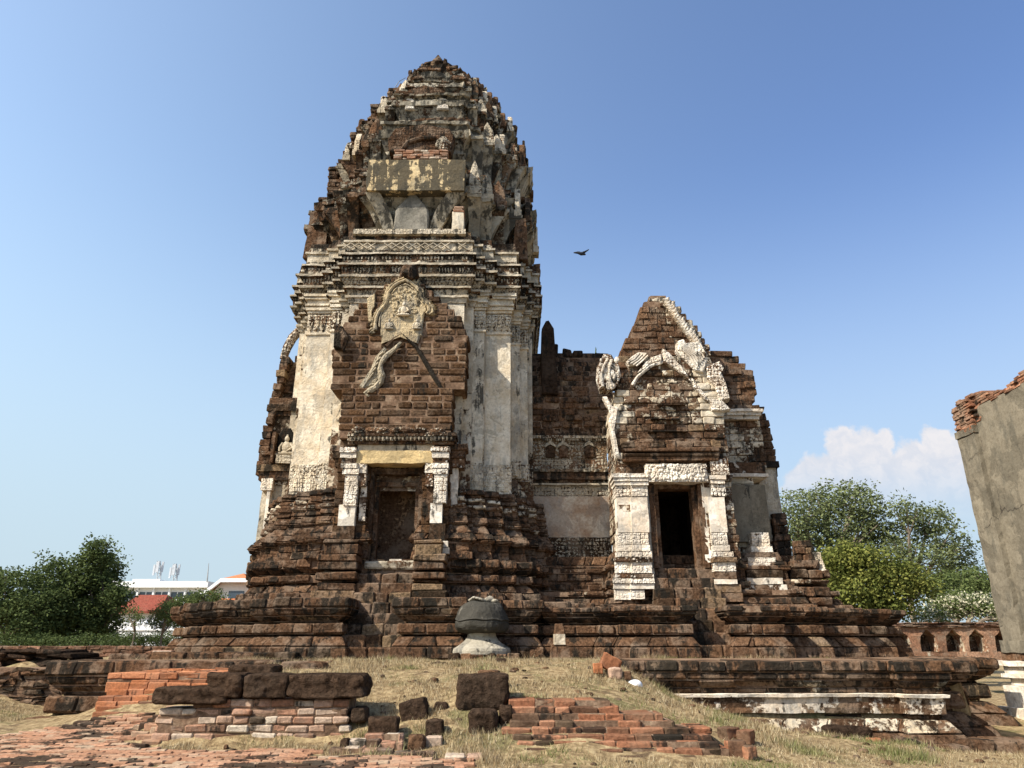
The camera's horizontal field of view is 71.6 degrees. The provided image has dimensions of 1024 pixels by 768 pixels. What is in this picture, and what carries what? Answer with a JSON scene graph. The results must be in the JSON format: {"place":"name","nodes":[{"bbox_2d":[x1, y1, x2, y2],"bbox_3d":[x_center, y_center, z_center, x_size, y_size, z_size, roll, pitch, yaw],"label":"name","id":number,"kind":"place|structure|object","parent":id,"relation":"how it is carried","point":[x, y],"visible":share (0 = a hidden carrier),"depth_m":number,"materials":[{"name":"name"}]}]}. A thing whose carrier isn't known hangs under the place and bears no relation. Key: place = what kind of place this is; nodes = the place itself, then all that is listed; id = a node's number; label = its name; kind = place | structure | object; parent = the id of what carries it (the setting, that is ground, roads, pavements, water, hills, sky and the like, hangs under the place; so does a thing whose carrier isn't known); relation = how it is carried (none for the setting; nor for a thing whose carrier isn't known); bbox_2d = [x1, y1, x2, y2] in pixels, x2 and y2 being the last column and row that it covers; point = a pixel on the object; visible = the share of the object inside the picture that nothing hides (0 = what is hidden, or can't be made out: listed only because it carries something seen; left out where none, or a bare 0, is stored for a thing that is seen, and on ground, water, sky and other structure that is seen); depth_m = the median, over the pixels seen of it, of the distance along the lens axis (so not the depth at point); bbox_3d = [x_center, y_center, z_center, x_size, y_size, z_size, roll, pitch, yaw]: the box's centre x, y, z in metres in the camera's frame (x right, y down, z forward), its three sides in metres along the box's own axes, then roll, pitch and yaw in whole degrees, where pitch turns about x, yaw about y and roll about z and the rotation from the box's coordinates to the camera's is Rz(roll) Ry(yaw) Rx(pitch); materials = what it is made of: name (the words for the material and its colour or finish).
{"place":"outdoors","nodes":[
{"label":"outdoors","id":0,"kind":"place"},
{"bbox_2d":[0,699,48,721],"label":"dry grass","id":1,"kind":"structure","parent":0,"point":[2,715],"depth_m":15.05,"materials":[{"name":"beige plant"}]},
{"bbox_2d":[0,706,474,767],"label":"brick pavement","id":2,"kind":"structure","parent":0,"point":[94,742],"depth_m":9.15,"materials":[{"name":"orange brick"}]},
{"bbox_2d":[0,654,1023,767],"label":"grass mound","id":3,"kind":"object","parent":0,"point":[996,699],"depth_m":11.20,"materials":[{"name":"beige plant"}]},
{"bbox_2d":[0,647,102,705],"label":"ruined wall","id":4,"kind":"structure","parent":3,"relation":"on","point":[30,685],"depth_m":16.35,"materials":[{"name":"brown stone"}]},
{"bbox_2d":[92,667,228,717],"bbox_3d":[-5.835,6.176,14.421,3.622,1.039,4.270,0,-20,0],"label":"brick stairway","id":5,"kind":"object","parent":3,"relation":"on","point":[127,688],"visible":0.24,"depth_m":13.29,"materials":[{"name":"orange brick"}]},
{"bbox_2d":[152,650,174,652],"bbox_3d":[-9.481,7.315,19.300,0.552,0.151,0.324,0,-20,0],"label":"pale stone","id":6,"kind":"object","parent":3,"relation":"on","point":[163,651],"visible":0.29,"depth_m":19.20,"materials":[{"name":"stone"}]},
{"bbox_2d":[25,651,306,718],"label":"corner terrace","id":7,"kind":"structure","parent":3,"relation":"on","point":[80,684],"depth_m":14.39,"materials":[{"name":"brown brick"}]},
{"bbox_2d":[151,698,355,740],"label":"brick wall","id":8,"kind":"structure","parent":3,"relation":"on","point":[295,717],"depth_m":10.44,"materials":[{"name":"brick"}]},
{"bbox_2d":[154,685,231,704],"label":"laterite block","id":9,"kind":"structure","parent":8,"relation":"on","point":[186,695],"depth_m":10.46,"materials":[{"name":"brown stone"}]},
{"bbox_2d":[204,672,253,698],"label":"laterite block","id":10,"kind":"structure","parent":8,"relation":"on","point":[228,685],"depth_m":10.53,"materials":[{"name":"brown stone"}]},
{"bbox_2d":[242,672,295,698],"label":"laterite block","id":11,"kind":"structure","parent":8,"relation":"on","point":[272,685],"depth_m":10.52,"materials":[{"name":"brown stone"}]},
{"bbox_2d":[288,673,372,698],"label":"laterite block","id":12,"kind":"structure","parent":8,"relation":"on","point":[326,685],"depth_m":10.52,"materials":[{"name":"brown stone"}]},
{"bbox_2d":[229,664,283,673],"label":"laterite block","id":13,"kind":"structure","parent":3,"relation":"on","point":[262,668],"depth_m":12.27,"materials":[{"name":"brown stone"}]},
{"bbox_2d":[281,661,328,669],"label":"laterite block","id":14,"kind":"structure","parent":3,"relation":"on","point":[302,664],"depth_m":13.22,"materials":[{"name":"brown stone"}]},
{"bbox_2d":[340,737,349,746],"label":"laterite block","id":15,"kind":"object","parent":3,"relation":"on","point":[345,741],"depth_m":9.45,"materials":[{"name":"brown stone"}]},
{"bbox_2d":[351,706,368,722],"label":"laterite block","id":16,"kind":"object","parent":3,"relation":"on","point":[360,714],"depth_m":10.47,"materials":[{"name":"brown stone"}]},
{"bbox_2d":[165,55,594,659],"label":"prang tower","id":17,"kind":"structure","parent":3,"relation":"on","point":[401,513],"depth_m":22.94,"materials":[{"name":"brown brick"}]},
{"bbox_2d":[353,149,466,236],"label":"false window","id":18,"kind":"structure","parent":17,"relation":"in","point":[412,174],"depth_m":25.32,"materials":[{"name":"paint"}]},
{"bbox_2d":[367,715,399,732],"bbox_3d":[-1.806,4.838,10.045,0.469,0.266,0.323,0,-20,0],"label":"laterite block","id":19,"kind":"object","parent":3,"relation":"on","point":[384,723],"depth_m":9.92,"materials":[{"name":"brown stone"}]},
{"bbox_2d":[329,732,482,759],"bbox_3d":[-1.334,4.894,9.501,2.059,0.358,0.873,-3,-21,8],"label":"brick edging","id":20,"kind":"object","parent":3,"relation":"on","point":[382,739],"visible":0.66,"depth_m":9.52,"materials":[{"name":"brick"}]},
{"bbox_2d":[399,696,429,721],"bbox_3d":[-1.456,4.898,10.607,0.470,0.426,0.332,0,-20,0],"label":"laterite block","id":21,"kind":"object","parent":3,"relation":"on","point":[417,707],"depth_m":10.49,"materials":[{"name":"brown stone"}]},
{"bbox_2d":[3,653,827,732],"bbox_3d":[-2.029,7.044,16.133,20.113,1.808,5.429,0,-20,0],"label":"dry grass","id":22,"kind":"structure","parent":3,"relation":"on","point":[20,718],"depth_m":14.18,"materials":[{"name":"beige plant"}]},
{"bbox_2d":[407,733,425,749],"bbox_3d":[-1.287,4.852,9.563,0.246,0.266,0.210,0,-20,0],"label":"laterite block","id":23,"kind":"object","parent":3,"relation":"on","point":[416,741],"depth_m":9.49,"materials":[{"name":"brown stone"}]},
{"bbox_2d":[425,718,444,736],"bbox_3d":[-1.083,4.866,10.005,0.270,0.272,0.262,0,-20,0],"label":"laterite block","id":24,"kind":"object","parent":3,"relation":"on","point":[435,726],"depth_m":9.91,"materials":[{"name":"brown stone"}]},
{"bbox_2d":[434,701,447,709],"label":"laterite block","id":25,"kind":"object","parent":3,"relation":"on","point":[443,704],"depth_m":10.69,"materials":[{"name":"brown stone"}]},
{"bbox_2d":[455,673,508,708],"bbox_3d":[-0.456,4.713,10.909,0.828,0.526,0.598,0,-20,0],"label":"laterite block","id":26,"kind":"object","parent":3,"relation":"on","point":[488,690],"depth_m":10.66,"materials":[{"name":"brown stone"}]},
{"bbox_2d":[468,707,497,732],"bbox_3d":[-0.411,4.836,10.200,0.429,0.342,0.426,0,-20,0],"label":"laterite block","id":27,"kind":"object","parent":3,"relation":"on","point":[486,718],"depth_m":10.03,"materials":[{"name":"brown stone"}]},
{"bbox_2d":[448,593,520,660],"bbox_3d":[-0.657,6.017,17.525,1.722,1.636,1.495,0,-20,0],"label":"stupa stump","id":28,"kind":"object","parent":3,"relation":"on","point":[481,622],"visible":0.94,"depth_m":17.09,"materials":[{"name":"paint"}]},
{"bbox_2d":[477,669,499,673],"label":"laterite block","id":29,"kind":"object","parent":3,"relation":"on","point":[487,671],"depth_m":11.70,"materials":[{"name":"brown stone"}]},
{"bbox_2d":[496,658,506,662],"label":"laterite block","id":30,"kind":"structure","parent":3,"relation":"on","point":[501,659],"depth_m":15.10,"materials":[{"name":"brown stone"}]},
{"bbox_2d":[550,624,569,658],"bbox_3d":[1.228,6.670,18.385,0.506,0.875,0.521,0,-20,0],"label":"stone post","id":31,"kind":"object","parent":3,"relation":"on","point":[559,647],"visible":0.91,"depth_m":18.15,"materials":[{"name":"brown stone"}]},
{"bbox_2d":[217,654,952,766],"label":"green weeds","id":32,"kind":"object","parent":3,"relation":"on","point":[657,684],"visible":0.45,"depth_m":10.36,"materials":[{"name":"green plant"}]},
{"bbox_2d":[593,663,602,673],"bbox_3d":[1.628,5.388,13.465,0.184,0.204,0.220,0,-20,0],"label":"fallen brick","id":33,"kind":"object","parent":3,"relation":"on","point":[597,667],"visible":0.97,"depth_m":13.38,"materials":[{"name":"orange brick"}]},
{"bbox_2d":[202,659,1015,767],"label":"rubble","id":34,"kind":"object","parent":3,"relation":"on","point":[435,679],"visible":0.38,"depth_m":11.40,"materials":[{"name":"red brick"}]},
{"bbox_2d":[599,652,622,670],"bbox_3d":[1.908,5.402,13.730,0.469,0.409,0.323,0,-20,0],"label":"fallen brick","id":35,"kind":"object","parent":3,"relation":"on","point":[607,660],"visible":0.64,"depth_m":13.61,"materials":[{"name":"orange brick"}]},
{"bbox_2d":[501,697,728,757],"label":"brick steps","id":36,"kind":"structure","parent":3,"relation":"on","point":[614,726],"depth_m":9.91,"materials":[{"name":"orange brick"}]},
{"bbox_2d":[499,704,511,725],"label":"laterite block","id":37,"kind":"object","parent":36,"relation":"on","point":[505,713],"depth_m":10.24,"materials":[{"name":"brown stone"}]},
{"bbox_2d":[608,667,622,679],"bbox_3d":[1.940,5.444,13.364,0.273,0.224,0.257,0,-20,0],"label":"fallen stone","id":38,"kind":"object","parent":3,"relation":"on","point":[616,672],"visible":0.91,"depth_m":13.26,"materials":[{"name":"stone"}]},
{"bbox_2d":[623,671,631,680],"bbox_3d":[2.164,5.466,13.307,0.144,0.167,0.157,0,-20,0],"label":"fallen stone","id":39,"kind":"object","parent":3,"relation":"on","point":[627,675],"visible":1,"depth_m":13.24,"materials":[{"name":"brown stone"}]},
{"bbox_2d":[627,680,640,685],"bbox_3d":[2.261,5.625,13.247,0.287,0.194,0.267,10,-22,-25],"label":"plastic bag","id":40,"kind":"object","parent":3,"relation":"on","point":[635,682],"visible":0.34,"depth_m":13.18,"materials":[{"name":"white plastic"}]},
{"bbox_2d":[529,296,914,658],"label":"assembly hall","id":41,"kind":"structure","parent":3,"relation":"on","point":[668,534],"depth_m":22.51,"materials":[{"name":"brown brick"}]},
{"bbox_2d":[717,726,739,739],"bbox_3d":[3.166,5.109,10.369,0.324,0.202,0.210,12,-24,-30],"label":"fallen brick","id":42,"kind":"object","parent":3,"relation":"on","point":[727,732],"visible":0.74,"depth_m":10.29,"materials":[{"name":"brick"}]},
{"bbox_2d":[724,739,745,757],"bbox_3d":[3.020,4.952,9.574,0.279,0.300,0.217,0,-20,0],"label":"fallen brick","id":43,"kind":"object","parent":3,"relation":"on","point":[733,746],"visible":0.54,"depth_m":9.51,"materials":[{"name":"brick"}]},
{"bbox_2d":[737,729,755,744],"bbox_3d":[3.357,5.054,10.176,0.214,0.195,0.234,-15,-25,35],"label":"fallen brick","id":44,"kind":"object","parent":3,"relation":"on","point":[748,736],"visible":0.86,"depth_m":10.11,"materials":[{"name":"brick"}]},
{"bbox_2d":[741,745,756,759],"bbox_3d":[3.150,4.951,9.472,0.172,0.250,0.211,5,-21,-14],"label":"fallen brick","id":45,"kind":"object","parent":3,"relation":"on","point":[749,752],"visible":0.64,"depth_m":9.40,"materials":[{"name":"brick"}]},
{"bbox_2d":[820,725,869,738],"bbox_3d":[6.106,6.415,12.986,0.822,0.322,0.428,0,-20,0],"label":"laterite block","id":46,"kind":"object","parent":3,"relation":"on","point":[853,730],"depth_m":12.84,"materials":[{"name":"stone"}]},
{"bbox_2d":[866,737,880,741],"bbox_3d":[6.322,6.276,12.394,0.270,0.195,0.215,0,-20,0],"label":"fallen stone","id":47,"kind":"object","parent":3,"relation":"on","point":[873,739],"visible":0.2,"depth_m":12.36,"materials":[{"name":"stone"}]},
{"bbox_2d":[878,732,922,743],"bbox_3d":[6.960,6.497,12.689,0.717,0.474,0.560,0,-20,0],"label":"laterite block","id":48,"kind":"object","parent":3,"relation":"on","point":[889,736],"depth_m":12.58,"materials":[{"name":"brown stone"}]},
{"bbox_2d":[0,0,1023,643],"label":"sky","id":49,"kind":"structure","parent":0,"point":[831,192],"materials":[{"name":"blue"}]},
{"bbox_2d":[574,249,588,255],"bbox_3d":[2.686,-5.098,27.493,0.596,0.288,0.194,4,-21,-10],"label":"bird","id":50,"kind":"object","parent":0,"point":[581,253],"visible":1,"depth_m":27.43},
{"bbox_2d":[976,666,1010,695],"bbox_3d":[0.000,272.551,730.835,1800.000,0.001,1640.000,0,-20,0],"label":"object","id":51,"kind":"structure","parent":0,"point":[995,681],"depth_m":45.02,"materials":[{"name":"beige stone"}]},
{"bbox_2d":[0,565,70,645],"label":"bushy tree","id":52,"kind":"object","parent":51,"relation":"on","point":[8,580],"visible":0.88,"depth_m":37.05,"materials":[{"name":"green plant"}]},
{"bbox_2d":[4,548,101,645],"bbox_3d":[-25.043,12.203,39.092,4.285,6.178,5.026,0,-20,0],"label":"bushy tree","id":53,"kind":"object","parent":51,"relation":"on","point":[52,566],"visible":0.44,"depth_m":38.57,"materials":[{"name":"green plant"}]},
{"bbox_2d":[0,628,139,649],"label":"shrub row","id":54,"kind":"object","parent":51,"relation":"on","point":[36,640],"visible":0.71,"depth_m":35.48,"materials":[{"name":"green plant"}]},
{"bbox_2d":[0,645,167,665],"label":"boundary wall","id":55,"kind":"structure","parent":51,"relation":"on","point":[129,650],"depth_m":29.07,"materials":[{"name":"brick"}]},
{"bbox_2d":[56,532,139,644],"bbox_3d":[-23.568,12.027,39.933,4.202,7.070,5.373,15,-25,-35],"label":"bushy tree","id":56,"kind":"object","parent":51,"relation":"on","point":[99,576],"visible":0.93,"depth_m":39.32,"materials":[{"name":"green plant"}]},
{"bbox_2d":[120,605,148,645],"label":"tree","id":57,"kind":"object","parent":51,"relation":"on","point":[130,619],"visible":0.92,"depth_m":44.01,"materials":[{"name":"green plant"}]},
{"bbox_2d":[75,579,213,636],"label":"office building","id":58,"kind":"structure","parent":51,"relation":"on","point":[173,589],"depth_m":105.47,"materials":[{"name":"white paint"}]},
{"bbox_2d":[140,592,151,594],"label":"window","id":59,"kind":"structure","parent":58,"relation":"in","point":[141,593],"depth_m":105.70,"materials":[{"name":"grey glass"}]},
{"bbox_2d":[152,561,163,578],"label":"antenna mast","id":60,"kind":"object","parent":58,"relation":"on","point":[156,568],"visible":0.85,"depth_m":110.58,"materials":[{"name":"metal"}]},
{"bbox_2d":[155,592,167,594],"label":"window","id":61,"kind":"structure","parent":58,"relation":"in","point":[157,593],"depth_m":105.70,"materials":[{"name":"grey glass"}]},
{"bbox_2d":[168,563,180,580],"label":"antenna mast","id":62,"kind":"object","parent":58,"relation":"on","point":[173,568],"visible":0.86,"depth_m":110.45,"materials":[{"name":"metal"}]},
{"bbox_2d":[171,592,183,599],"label":"window","id":63,"kind":"structure","parent":58,"relation":"in","point":[173,594],"depth_m":105.65,"materials":[{"name":"grey glass"}]},
{"bbox_2d":[107,629,181,645],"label":"hedge","id":64,"kind":"object","parent":51,"relation":"on","point":[142,641],"visible":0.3,"depth_m":43.98,"materials":[{"name":"green plant"}]},
{"bbox_2d":[111,620,178,645],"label":"balustrade wall","id":65,"kind":"structure","parent":51,"relation":"on","point":[138,629],"depth_m":49.10,"materials":[{"name":"white paint"}]},
{"bbox_2d":[117,595,179,628],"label":"red roofed house","id":66,"kind":"structure","parent":51,"relation":"on","point":[146,603],"depth_m":60.78,"materials":[{"name":"tile"}]},
{"bbox_2d":[145,590,191,645],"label":"tree","id":67,"kind":"object","parent":51,"relation":"on","point":[158,613],"visible":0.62,"depth_m":41.66,"materials":[{"name":"green plant"}]},
{"bbox_2d":[182,585,232,602],"bbox_3d":[-16.264,12.809,37.810,2.278,3.918,3.810,16,-26,-37],"label":"tree","id":68,"kind":"object","parent":51,"relation":"on","point":[198,597],"visible":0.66,"depth_m":37.99,"materials":[{"name":"green plant"}]},
{"bbox_2d":[180,574,247,627],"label":"gabled house","id":69,"kind":"structure","parent":51,"relation":"on","point":[233,586],"depth_m":67.97,"materials":[{"name":"beige paint"}]},
{"bbox_2d":[228,591,243,597],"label":"window","id":70,"kind":"structure","parent":69,"relation":"in","point":[233,594],"depth_m":67.78,"materials":[{"name":"grey glass"}]},
{"bbox_2d":[589,656,1023,753],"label":"stone terrace","id":71,"kind":"structure","parent":51,"relation":"on","point":[921,696],"depth_m":14.33,"materials":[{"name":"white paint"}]},
{"bbox_2d":[779,477,900,579],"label":"rain tree","id":72,"kind":"object","parent":51,"relation":"on","point":[862,519],"visible":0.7,"depth_m":60.73,"materials":[{"name":"green plant"}]},
{"bbox_2d":[815,536,945,622],"bbox_3d":[20.330,12.115,39.500,8.089,7.205,4.437,0,-20,0],"label":"flame tree","id":73,"kind":"object","parent":51,"relation":"on","point":[863,578],"visible":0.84,"depth_m":39.32,"materials":[{"name":"green plant"}]},
{"bbox_2d":[877,487,983,622],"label":"rain tree","id":74,"kind":"object","parent":51,"relation":"on","point":[940,552],"visible":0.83,"depth_m":58.43,"materials":[{"name":"green plant"}]},
{"bbox_2d":[891,622,1002,660],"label":"niche wall","id":75,"kind":"structure","parent":51,"relation":"on","point":[959,639],"depth_m":33.99,"materials":[{"name":"brick"}]},
{"bbox_2d":[908,589,997,626],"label":"frangipani tree","id":76,"kind":"object","parent":51,"relation":"on","point":[972,608],"visible":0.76,"depth_m":41.91,"materials":[{"name":"green plant"}]},
{"bbox_2d":[920,564,991,621],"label":"bushy tree","id":77,"kind":"object","parent":51,"relation":"on","point":[976,579],"visible":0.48,"depth_m":49.38,"materials":[{"name":"green plant"}]},
{"bbox_2d":[951,370,1023,719],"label":"plaster wall","id":78,"kind":"structure","parent":51,"relation":"on","point":[989,429],"depth_m":18.93,"materials":[{"name":"paint"}]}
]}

